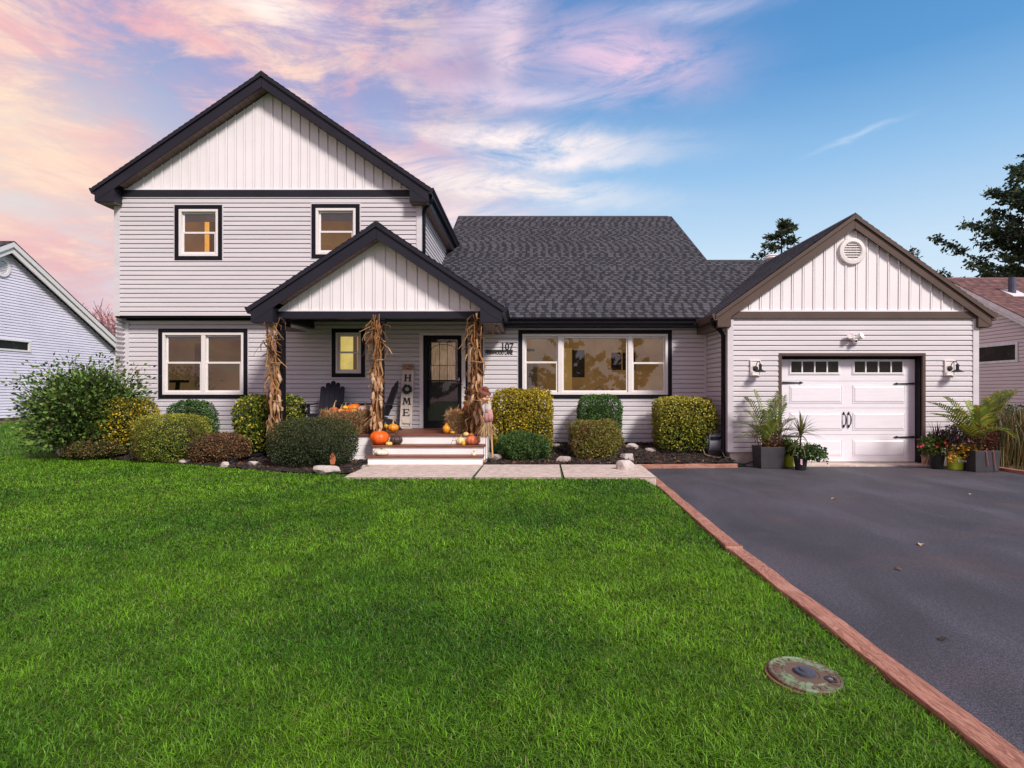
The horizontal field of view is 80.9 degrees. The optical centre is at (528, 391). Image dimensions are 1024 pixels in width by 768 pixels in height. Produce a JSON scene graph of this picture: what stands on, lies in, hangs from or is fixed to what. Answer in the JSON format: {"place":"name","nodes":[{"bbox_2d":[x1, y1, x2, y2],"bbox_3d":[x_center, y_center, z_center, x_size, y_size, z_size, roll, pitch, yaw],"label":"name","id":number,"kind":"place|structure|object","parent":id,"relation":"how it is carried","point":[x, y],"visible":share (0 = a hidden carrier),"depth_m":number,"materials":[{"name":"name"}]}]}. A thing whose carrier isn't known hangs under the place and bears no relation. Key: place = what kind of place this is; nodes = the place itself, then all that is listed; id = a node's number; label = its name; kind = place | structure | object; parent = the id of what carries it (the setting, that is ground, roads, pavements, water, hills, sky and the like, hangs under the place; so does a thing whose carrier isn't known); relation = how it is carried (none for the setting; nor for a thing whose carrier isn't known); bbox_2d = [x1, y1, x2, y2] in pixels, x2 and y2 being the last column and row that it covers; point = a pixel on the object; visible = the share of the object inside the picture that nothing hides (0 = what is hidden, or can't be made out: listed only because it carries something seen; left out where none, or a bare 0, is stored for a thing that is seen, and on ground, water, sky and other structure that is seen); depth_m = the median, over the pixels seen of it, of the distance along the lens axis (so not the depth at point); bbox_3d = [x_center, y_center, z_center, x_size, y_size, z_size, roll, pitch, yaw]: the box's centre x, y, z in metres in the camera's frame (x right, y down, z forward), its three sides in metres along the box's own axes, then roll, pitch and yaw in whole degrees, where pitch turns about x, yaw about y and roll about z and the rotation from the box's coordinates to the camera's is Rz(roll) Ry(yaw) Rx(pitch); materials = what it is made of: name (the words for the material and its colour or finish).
{"place":"outdoors","nodes":[
{"label":"outdoors","id":0,"kind":"place"},
{"bbox_2d":[0,420,1001,767],"bbox_3d":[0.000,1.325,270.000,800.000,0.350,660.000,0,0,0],"label":"ground","id":1,"kind":"structure","parent":0,"point":[860,696],"depth_m":3.66,"materials":[{"name":"green plant"}]},
{"bbox_2d":[0,241,116,422],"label":"neighbour house","id":2,"kind":"structure","parent":1,"relation":"on","point":[45,315],"depth_m":23.55,"materials":[{"name":"white"}]},
{"bbox_2d":[0,338,31,352],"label":"window","id":3,"kind":"structure","parent":2,"relation":"in","point":[6,344],"depth_m":22.68,"materials":[{"name":"white plastic"}]},
{"bbox_2d":[82,299,116,334],"bbox_3d":[-25.907,-2.263,37.258,7.262,7.143,9.055,0,0,0],"label":"bare tree","id":4,"kind":"object","parent":1,"relation":"on","point":[103,321],"visible":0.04,"depth_m":35.76,"materials":[{"name":"plant"}]},
{"bbox_2d":[41,436,367,472],"bbox_3d":[-7.700,1.229,12.945,9.800,0.247,6.580,0,0,0],"label":"mulch bed","id":5,"kind":"object","parent":1,"relation":"on","point":[265,464],"visible":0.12,"depth_m":10.88,"materials":[{"name":"brown wood"}]},
{"bbox_2d":[0,350,161,456],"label":"loose shrub","id":6,"kind":"object","parent":5,"relation":"on","point":[59,410],"visible":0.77,"depth_m":11.61,"materials":[{"name":"green plant"}]},
{"bbox_2d":[59,435,129,459],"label":"mounded shrub","id":7,"kind":"object","parent":5,"relation":"on","point":[88,449],"visible":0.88,"depth_m":11.60,"materials":[{"name":"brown plant"}]},
{"bbox_2d":[89,396,161,453],"bbox_3d":[-8.109,0.709,12.095,1.200,1.238,1.033,0,0,0],"label":"clipped shrub","id":8,"kind":"object","parent":5,"relation":"on","point":[131,412],"visible":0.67,"depth_m":11.79,"materials":[{"name":"yellow plant"}]},
{"bbox_2d":[129,413,214,463],"bbox_3d":[-6.828,0.886,11.490,1.378,0.981,1.170,0,0,0],"label":"clipped shrub","id":9,"kind":"object","parent":5,"relation":"on","point":[170,437],"visible":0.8,"depth_m":11.21,"materials":[{"name":"green plant"}]},
{"bbox_2d":[178,459,191,463],"bbox_3d":[-6.381,1.321,11.193,0.282,0.103,0.212,0,0,-8],"label":"rock","id":10,"kind":"object","parent":5,"relation":"on","point":[183,461],"visible":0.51,"depth_m":11.11,"materials":[{"name":"white stone"}]},
{"bbox_2d":[164,399,220,434],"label":"clipped shrub","id":11,"kind":"object","parent":5,"relation":"on","point":[188,406],"visible":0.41,"depth_m":12.67,"materials":[{"name":"green plant"}]},
{"bbox_2d":[185,432,252,462],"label":"mounded shrub","id":12,"kind":"object","parent":5,"relation":"on","point":[217,447],"visible":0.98,"depth_m":11.06,"materials":[{"name":"brown plant"}]},
{"bbox_2d":[220,462,228,467],"bbox_3d":[-5.363,1.318,10.591,0.154,0.162,0.136,0,0,16],"label":"rock","id":13,"kind":"object","parent":5,"relation":"on","point":[224,464],"visible":0.69,"depth_m":10.55,"materials":[{"name":"white stone"}]},
{"bbox_2d":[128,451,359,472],"bbox_3d":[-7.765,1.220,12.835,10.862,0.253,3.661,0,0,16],"label":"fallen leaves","id":14,"kind":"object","parent":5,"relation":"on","point":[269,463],"visible":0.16,"depth_m":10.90,"materials":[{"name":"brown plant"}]},
{"bbox_2d":[228,452,266,463],"bbox_3d":[-5.187,1.270,11.984,0.386,0.156,2.194,0,0,21],"label":"drain pipe","id":15,"kind":"object","parent":5,"relation":"on","point":[256,455],"visible":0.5,"depth_m":11.70,"materials":[{"name":"black plastic"}]},
{"bbox_2d":[248,461,257,465],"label":"rock","id":16,"kind":"object","parent":5,"relation":"on","point":[253,463],"visible":0.63,"depth_m":10.72,"materials":[{"name":"white stone"}]},
{"bbox_2d":[230,393,306,453],"bbox_3d":[-5.266,0.650,12.291,1.446,1.270,1.203,0,0,0],"label":"clipped shrub","id":17,"kind":"object","parent":5,"relation":"on","point":[254,412],"visible":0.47,"depth_m":11.91,"materials":[{"name":"green plant"}]},
{"bbox_2d":[265,416,358,467],"bbox_3d":[-3.893,0.905,10.855,1.586,0.921,1.349,0,0,0],"label":"clipped shrub","id":18,"kind":"object","parent":5,"relation":"on","point":[319,442],"visible":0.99,"depth_m":10.51,"materials":[{"name":"green plant"}]},
{"bbox_2d":[313,465,340,475],"bbox_3d":[-3.289,1.300,9.726,0.440,0.210,0.324,0,0,30],"label":"rock","id":19,"kind":"object","parent":5,"relation":"on","point":[323,470],"visible":0.84,"depth_m":9.62,"materials":[{"name":"white stone"}]},
{"bbox_2d":[330,451,335,465],"bbox_3d":[-3.384,1.210,10.358,0.098,0.350,0.024,0,0,0],"label":"garden stake","id":20,"kind":"object","parent":5,"relation":"on","point":[332,461],"visible":0.94,"depth_m":10.35,"materials":[{"name":"orange wood"}]},
{"bbox_2d":[344,464,482,478],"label":"walk slab","id":21,"kind":"structure","parent":1,"relation":"on","point":[425,471],"depth_m":9.95,"materials":[{"name":"concrete"}]},
{"bbox_2d":[475,464,560,478],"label":"walk slab","id":22,"kind":"structure","parent":1,"relation":"on","point":[520,471],"depth_m":9.95,"materials":[{"name":"concrete"}]},
{"bbox_2d":[89,71,997,465],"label":"house","id":23,"kind":"structure","parent":1,"relation":"on","point":[245,211],"depth_m":13.08,"materials":[{"name":"white plastic"}]},
{"bbox_2d":[174,204,223,260],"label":"window","id":24,"kind":"structure","parent":23,"relation":"in","point":[198,228],"depth_m":13.10,"materials":[{"name":"white plastic"}]},
{"bbox_2d":[157,328,248,399],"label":"window","id":25,"kind":"structure","parent":23,"relation":"in","point":[193,363],"depth_m":13.45,"materials":[{"name":"white plastic"}]},
{"bbox_2d":[253,317,287,445],"bbox_3d":[-4.876,-0.181,11.409,0.576,2.481,0.413,0,0,10],"label":"corn stalk bundle","id":26,"kind":"object","parent":23,"relation":"on","point":[274,399],"visible":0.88,"depth_m":11.41,"materials":[{"name":"brown plant"}]},
{"bbox_2d":[301,381,348,425],"bbox_3d":[-4.231,0.293,12.661,0.868,1.050,0.931,0,0,-3],"label":"adirondack chair","id":27,"kind":"object","parent":23,"relation":"on","point":[332,392],"visible":0.59,"depth_m":12.94,"materials":[{"name":"blue paint"}]},
{"bbox_2d":[311,203,360,258],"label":"window","id":28,"kind":"structure","parent":23,"relation":"in","point":[332,224],"depth_m":13.10,"materials":[{"name":"white plastic"}]},
{"bbox_2d":[318,407,371,433],"bbox_3d":[-3.500,0.594,11.776,1.268,0.619,0.662,0,0,0],"label":"hay bale","id":29,"kind":"object","parent":23,"relation":"on","point":[356,418],"visible":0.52,"depth_m":11.56,"materials":[{"name":"plant"}]},
{"bbox_2d":[348,404,360,409],"bbox_3d":[-3.470,0.332,11.920,0.281,0.179,0.284,0,0,0],"label":"squash","id":30,"kind":"object","parent":29,"relation":"on","point":[352,406],"visible":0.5,"depth_m":11.80,"materials":[{"name":"orange food"}]},
{"bbox_2d":[357,402,369,411],"bbox_3d":[-3.207,0.327,11.780,0.304,0.220,0.304,0,0,0],"label":"pumpkin","id":31,"kind":"object","parent":29,"relation":"on","point":[365,406],"visible":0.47,"depth_m":11.67,"materials":[{"name":"beige food"}]},
{"bbox_2d":[331,328,365,377],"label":"window","id":32,"kind":"structure","parent":23,"relation":"in","point":[348,360],"depth_m":13.38,"materials":[{"name":"white plastic"}]},
{"bbox_2d":[359,314,391,432],"bbox_3d":[-2.893,-0.335,11.410,0.582,2.312,0.554,0,0,-44],"label":"corn stalk bundle","id":33,"kind":"object","parent":23,"relation":"on","point":[375,422],"visible":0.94,"depth_m":11.40,"materials":[{"name":"brown plant"}]},
{"bbox_2d":[352,381,402,429],"bbox_3d":[-3.209,0.293,12.769,0.931,1.050,0.868,0,0,-27],"label":"adirondack chair","id":34,"kind":"object","parent":23,"relation":"on","point":[391,399],"visible":0.46,"depth_m":12.76,"materials":[{"name":"blue paint"}]},
{"bbox_2d":[369,427,388,444],"bbox_3d":[-2.822,0.844,11.330,0.366,0.347,0.369,0,0,0],"label":"pumpkin","id":35,"kind":"object","parent":23,"relation":"on","point":[379,437],"visible":0.89,"depth_m":11.21,"materials":[{"name":"orange food"}]},
{"bbox_2d":[373,448,388,455],"bbox_3d":[-2.720,1.110,11.040,0.288,0.155,0.291,0,0,0],"label":"pumpkin","id":36,"kind":"object","parent":23,"relation":"on","point":[381,452],"visible":1,"depth_m":10.95,"materials":[{"name":"white food"}]},
{"bbox_2d":[387,415,398,431],"bbox_3d":[-2.650,0.623,11.720,0.219,0.339,0.221,0,0,0],"label":"pumpkin","id":37,"kind":"object","parent":23,"relation":"on","point":[392,427],"visible":1,"depth_m":11.66,"materials":[{"name":"orange food"}]},
{"bbox_2d":[389,434,402,444],"bbox_3d":[-2.514,0.909,11.360,0.248,0.223,0.250,0,0,0],"label":"pumpkin","id":38,"kind":"object","parent":23,"relation":"on","point":[396,440],"visible":0.85,"depth_m":11.28,"materials":[{"name":"food"}]},
{"bbox_2d":[400,364,414,428],"bbox_3d":[-2.677,0.101,13.174,0.266,1.430,0.094,1,-6,0],"label":"porch sign","id":39,"kind":"object","parent":23,"relation":"on","point":[406,408],"visible":1,"depth_m":13.19,"materials":[{"name":"white wood"}]},
{"bbox_2d":[443,423,450,432],"bbox_3d":[-1.585,0.710,11.600,0.158,0.213,0.158,0,0,0],"label":"gourd","id":40,"kind":"object","parent":23,"relation":"on","point":[445,427],"visible":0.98,"depth_m":11.55,"materials":[{"name":"orange food"}]},
{"bbox_2d":[419,333,483,427],"bbox_3d":[-1.716,-0.220,13.468,1.437,2.180,0.264,0,0,0],"label":"door","id":41,"kind":"structure","parent":23,"relation":"in","point":[443,368],"depth_m":13.55,"materials":[{"name":"black plastic"}]},
{"bbox_2d":[456,435,464,444],"bbox_3d":[-1.286,0.920,11.330,0.167,0.209,0.168,0,0,0],"label":"pumpkin","id":42,"kind":"object","parent":23,"relation":"on","point":[460,439],"visible":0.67,"depth_m":11.27,"materials":[{"name":"yellow food"}]},
{"bbox_2d":[443,407,483,433],"bbox_3d":[-1.272,0.615,11.790,0.845,0.680,0.684,0,0,0],"label":"hay bale","id":43,"kind":"object","parent":23,"relation":"on","point":[455,420],"visible":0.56,"depth_m":11.58,"materials":[{"name":"plant"}]},
{"bbox_2d":[461,382,483,418],"bbox_3d":[-1.147,0.313,12.176,0.564,1.004,0.157,0,0,0],"label":"autumn sign","id":44,"kind":"object","parent":23,"relation":"on","point":[466,397],"visible":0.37,"depth_m":12.19,"materials":[{"name":"green wood"}]},
{"bbox_2d":[465,434,480,444],"bbox_3d":[-1.052,0.914,11.340,0.280,0.221,0.290,0,0,0],"label":"pumpkin","id":45,"kind":"object","parent":23,"relation":"on","point":[472,440],"visible":0.81,"depth_m":11.23,"materials":[{"name":"orange food"}]},
{"bbox_2d":[459,312,494,433],"bbox_3d":[-0.986,-0.357,11.347,0.709,2.346,0.450,0,0,0],"label":"corn stalk bundle","id":46,"kind":"object","parent":23,"relation":"on","point":[475,379],"visible":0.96,"depth_m":11.40,"materials":[{"name":"brown plant"}]},
{"bbox_2d":[485,343,513,354],"bbox_3d":[-0.650,-0.952,13.382,0.636,0.268,0.036,0,0,0],"label":"house number","id":47,"kind":"object","parent":23,"relation":"attached to","point":[499,351],"visible":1,"depth_m":13.37,"materials":[{"name":"black metal"}]},
{"bbox_2d":[517,329,672,399],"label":"window","id":48,"kind":"structure","parent":23,"relation":"in","point":[628,364],"depth_m":15.50,"materials":[{"name":"white plastic"}]},
{"bbox_2d":[750,360,765,375],"bbox_3d":[4.526,-0.465,11.808,0.240,0.310,0.304,0,0,0],"label":"wall lamp","id":49,"kind":"object","parent":23,"relation":"attached to","point":[756,368],"visible":1,"depth_m":11.92,"materials":[{"name":"black metal"}]},
{"bbox_2d":[778,353,925,462],"bbox_3d":[6.441,0.338,12.105,2.926,2.203,0.330,0,0,0],"label":"garage door","id":50,"kind":"structure","parent":23,"relation":"in","point":[864,407],"depth_m":12.16,"materials":[{"name":"paint"}]},
{"bbox_2d":[847,332,863,342],"bbox_3d":[6.453,-1.055,11.861,0.344,0.213,0.178,0,0,0],"label":"floodlight","id":51,"kind":"object","parent":23,"relation":"attached to","point":[853,338],"visible":1,"depth_m":11.82,"materials":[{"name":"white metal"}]},
{"bbox_2d":[944,360,963,375],"bbox_3d":[8.390,-0.465,11.808,0.240,0.310,0.304,0,0,0],"label":"wall lamp","id":52,"kind":"object","parent":23,"relation":"attached to","point":[949,368],"visible":1,"depth_m":11.92,"materials":[{"name":"black metal"}]},
{"bbox_2d":[561,464,656,484],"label":"walk slab","id":53,"kind":"structure","parent":1,"relation":"on","point":[588,471],"depth_m":9.83,"materials":[{"name":"concrete"}]},
{"bbox_2d":[616,460,635,469],"bbox_3d":[1.667,1.292,10.290,0.340,0.245,0.320,0,0,-13],"label":"rock","id":54,"kind":"object","parent":53,"relation":"on","point":[625,465],"visible":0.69,"depth_m":10.18,"materials":[{"name":"white stone"}]},
{"bbox_2d":[483,442,736,464],"bbox_3d":[1.625,1.283,12.160,4.970,0.304,2.520,0,0,0],"label":"mulch bed","id":55,"kind":"object","parent":1,"relation":"on","point":[652,459],"visible":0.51,"depth_m":12.07,"materials":[{"name":"brown wood"}]},
{"bbox_2d":[477,386,499,456],"bbox_3d":[-0.696,0.562,11.057,0.620,1.309,0.316,0,0,0],"label":"scarecrow","id":56,"kind":"object","parent":55,"relation":"on","point":[484,391],"visible":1,"depth_m":11.02,"materials":[{"name":"white fabric"}]},
{"bbox_2d":[487,454,501,460],"bbox_3d":[-0.644,1.308,11.639,0.215,0.207,0.314,0,0,-42],"label":"rock","id":57,"kind":"object","parent":55,"relation":"on","point":[497,456],"visible":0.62,"depth_m":11.52,"materials":[{"name":"grey stone"}]},
{"bbox_2d":[491,387,553,451],"bbox_3d":[-0.139,0.593,12.440,1.359,1.398,1.168,0,0,0],"label":"clipped shrub","id":58,"kind":"object","parent":55,"relation":"on","point":[520,411],"visible":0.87,"depth_m":12.09,"materials":[{"name":"yellow plant"}]},
{"bbox_2d":[494,430,551,460],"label":"mounded shrub","id":59,"kind":"object","parent":55,"relation":"on","point":[523,444],"visible":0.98,"depth_m":11.46,"materials":[{"name":"green plant"}]},
{"bbox_2d":[556,456,570,461],"bbox_3d":[0.634,1.325,11.321,0.314,0.213,0.223,0,0,29],"label":"rock","id":60,"kind":"object","parent":55,"relation":"on","point":[564,458],"visible":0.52,"depth_m":11.26,"materials":[{"name":"white stone"}]},
{"bbox_2d":[566,417,624,458],"bbox_3d":[1.340,0.937,12.032,1.194,0.854,1.019,0,0,0],"label":"clipped shrub","id":61,"kind":"object","parent":55,"relation":"on","point":[595,436],"visible":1,"depth_m":11.74,"materials":[{"name":"green plant"}]},
{"bbox_2d":[576,393,623,444],"bbox_3d":[1.503,0.628,12.801,1.024,1.182,0.881,0,0,0],"label":"clipped shrub","id":62,"kind":"object","parent":55,"relation":"on","point":[599,408],"visible":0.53,"depth_m":12.58,"materials":[{"name":"green plant"}]},
{"bbox_2d":[483,443,725,464],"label":"fallen leaves","id":63,"kind":"object","parent":55,"relation":"on","point":[610,459],"visible":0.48,"depth_m":11.71,"materials":[{"name":"brown plant"}]},
{"bbox_2d":[620,453,633,460],"bbox_3d":[1.935,1.333,11.796,0.226,0.241,0.270,0,0,-45],"label":"rock","id":64,"kind":"object","parent":55,"relation":"on","point":[626,456],"visible":0.59,"depth_m":11.72,"materials":[{"name":"grey stone"}]},
{"bbox_2d":[625,443,638,448],"bbox_3d":[2.190,1.194,12.724,0.336,0.196,0.212,0,0,-11],"label":"rock","id":65,"kind":"object","parent":55,"relation":"on","point":[630,445],"visible":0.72,"depth_m":12.64,"materials":[{"name":"grey stone"}]},
{"bbox_2d":[645,448,655,451],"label":"rock","id":66,"kind":"object","parent":55,"relation":"on","point":[650,449],"visible":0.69,"depth_m":12.37,"materials":[{"name":"grey stone"}]},
{"bbox_2d":[651,395,718,451],"bbox_3d":[3.269,0.649,12.647,1.314,1.186,1.144,0,0,0],"label":"clipped shrub","id":67,"kind":"object","parent":55,"relation":"on","point":[687,421],"visible":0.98,"depth_m":12.27,"materials":[{"name":"green plant"}]},
{"bbox_2d":[702,430,728,457],"bbox_3d":[3.767,1.069,12.251,0.460,0.548,0.657,0,0,0],"label":"hose reel","id":68,"kind":"object","parent":55,"relation":"on","point":[714,444],"visible":0.77,"depth_m":12.16,"materials":[{"name":"grey plastic"}]},
{"bbox_2d":[640,463,737,468],"bbox_3d":[3.034,1.458,11.533,1.976,0.139,0.129,0,0,-4],"label":"edging timber","id":69,"kind":"object","parent":1,"relation":"on","point":[649,466],"visible":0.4,"depth_m":11.49,"materials":[{"name":"brown wood"}]},
{"bbox_2d":[645,468,741,550],"bbox_3d":[2.024,1.480,8.450,0.160,0.095,5.704,0,0,2],"label":"edging timber","id":70,"kind":"object","parent":1,"relation":"on","point":[709,527],"visible":0.53,"depth_m":6.77,"materials":[{"name":"brown wood"}]},
{"bbox_2d":[750,218,800,259],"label":"pine tree","id":71,"kind":"object","parent":1,"relation":"on","point":[786,227],"visible":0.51,"depth_m":41.63,"materials":[{"name":"green plant"}]},
{"bbox_2d":[765,656,843,694],"bbox_3d":[1.419,1.470,3.084,0.384,0.099,0.384,3,3,0],"label":"meter lid","id":72,"kind":"object","parent":1,"relation":"on","point":[799,674],"visible":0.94,"depth_m":3.05,"materials":[{"name":"metal"}]},
{"bbox_2d":[794,462,945,466],"bbox_3d":[6.441,1.480,12.095,3.426,0.080,0.750,0,0,0],"label":"garage apron","id":73,"kind":"object","parent":1,"relation":"on","point":[865,464],"visible":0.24,"depth_m":11.81,"materials":[{"name":"concrete"}]},
{"bbox_2d":[920,448,929,464],"bbox_3d":[7.842,1.246,11.795,0.256,0.445,0.245,0,0,0],"label":"flower pot","id":74,"kind":"object","parent":73,"relation":"on","point":[924,458],"visible":0.33,"depth_m":11.76,"materials":[{"name":"brown ceramic"}]},
{"bbox_2d":[726,546,1023,767],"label":"edging timber","id":75,"kind":"object","parent":1,"relation":"on","point":[992,745],"visible":0.76,"depth_m":3.03,"materials":[{"name":"brown wood"}]},
{"bbox_2d":[909,245,922,257],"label":"pine tree","id":76,"kind":"object","parent":1,"relation":"on","point":[911,250],"visible":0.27,"depth_m":59.87,"materials":[{"name":"green plant"}]},
{"bbox_2d":[926,154,1023,276],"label":"evergreen tree","id":77,"kind":"object","parent":1,"relation":"on","point":[1011,231],"visible":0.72,"depth_m":33.92,"materials":[{"name":"green plant"}]},
{"bbox_2d":[945,277,1023,414],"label":"neighbour house","id":78,"kind":"structure","parent":1,"relation":"on","point":[1001,353],"depth_m":17.12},
{"bbox_2d":[979,342,1019,363],"bbox_3d":[13.410,-1.080,17.190,0.100,0.560,1.580,0,0,0],"label":"window","id":79,"kind":"structure","parent":78,"relation":"in","point":[1001,352],"depth_m":17.09,"materials":[{"name":"black glass"}]},
{"bbox_2d":[987,404,1023,413],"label":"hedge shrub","id":80,"kind":"object","parent":1,"relation":"on","point":[1008,407],"visible":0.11,"depth_m":14.57,"materials":[{"name":"green plant"}]},
{"bbox_2d":[999,467,1023,474],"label":"edging timber","id":81,"kind":"object","parent":1,"relation":"on","point":[1011,470],"visible":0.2,"depth_m":10.85,"materials":[{"name":"brown wood"}]},
{"bbox_2d":[0,0,1023,333],"label":"sky","id":82,"kind":"structure","parent":0,"point":[727,120],"materials":[{"name":"blue"}]},
{"bbox_2d":[647,466,1023,752],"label":"driveway","id":83,"kind":"structure","parent":0,"point":[957,580],"depth_m":5.47,"materials":[{"name":"grey asphalt"}]},
{"bbox_2d":[738,389,795,468],"bbox_3d":[4.584,0.711,11.547,1.213,1.514,0.660,0,0,0],"label":"planter","id":84,"kind":"object","parent":83,"relation":"on","point":[767,454],"visible":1,"depth_m":11.47,"materials":[{"name":"green plant"}]},
{"bbox_2d":[781,436,797,466],"bbox_3d":[5.037,1.165,11.650,0.430,0.607,0.424,0,0,-40],"label":"flower pot","id":85,"kind":"object","parent":83,"relation":"on","point":[788,457],"visible":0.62,"depth_m":11.56,"materials":[{"name":"green ceramic"}]},
{"bbox_2d":[781,410,828,469],"bbox_3d":[5.071,0.909,11.207,0.882,1.119,0.740,0,0,41],"label":"flower pot","id":86,"kind":"object","parent":83,"relation":"on","point":[804,453],"visible":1,"depth_m":11.14,"materials":[{"name":"green plant"}]},
{"bbox_2d":[916,421,953,468],"bbox_3d":[7.685,1.009,11.386,0.778,0.918,0.542,0,0,0],"label":"flower pot","id":87,"kind":"object","parent":83,"relation":"on","point":[933,445],"visible":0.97,"depth_m":11.31,"materials":[{"name":"green plant"}]},
{"bbox_2d":[938,424,981,469],"bbox_3d":[8.058,1.026,11.238,0.766,0.884,0.546,0,0,0],"label":"flower pot","id":88,"kind":"object","parent":83,"relation":"on","point":[955,460],"visible":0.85,"depth_m":11.15,"materials":[{"name":"green plant"}]},
{"bbox_2d":[927,389,1018,471],"bbox_3d":[8.134,0.710,11.045,1.738,1.516,0.783,0,0,0],"label":"planter","id":89,"kind":"object","parent":83,"relation":"on","point":[982,459],"visible":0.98,"depth_m":11.00,"materials":[{"name":"green plant"}]},
{"bbox_2d":[966,405,1023,469],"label":"ornamental grass","id":90,"kind":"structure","parent":0,"point":[1011,449],"depth_m":11.26,"materials":[{"name":"plant"}]},
{"bbox_2d":[990,263,1023,276],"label":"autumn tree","id":91,"kind":"object","parent":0,"point":[1006,273],"visible":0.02,"depth_m":39.47,"materials":[{"name":"green plant"}]}
]}

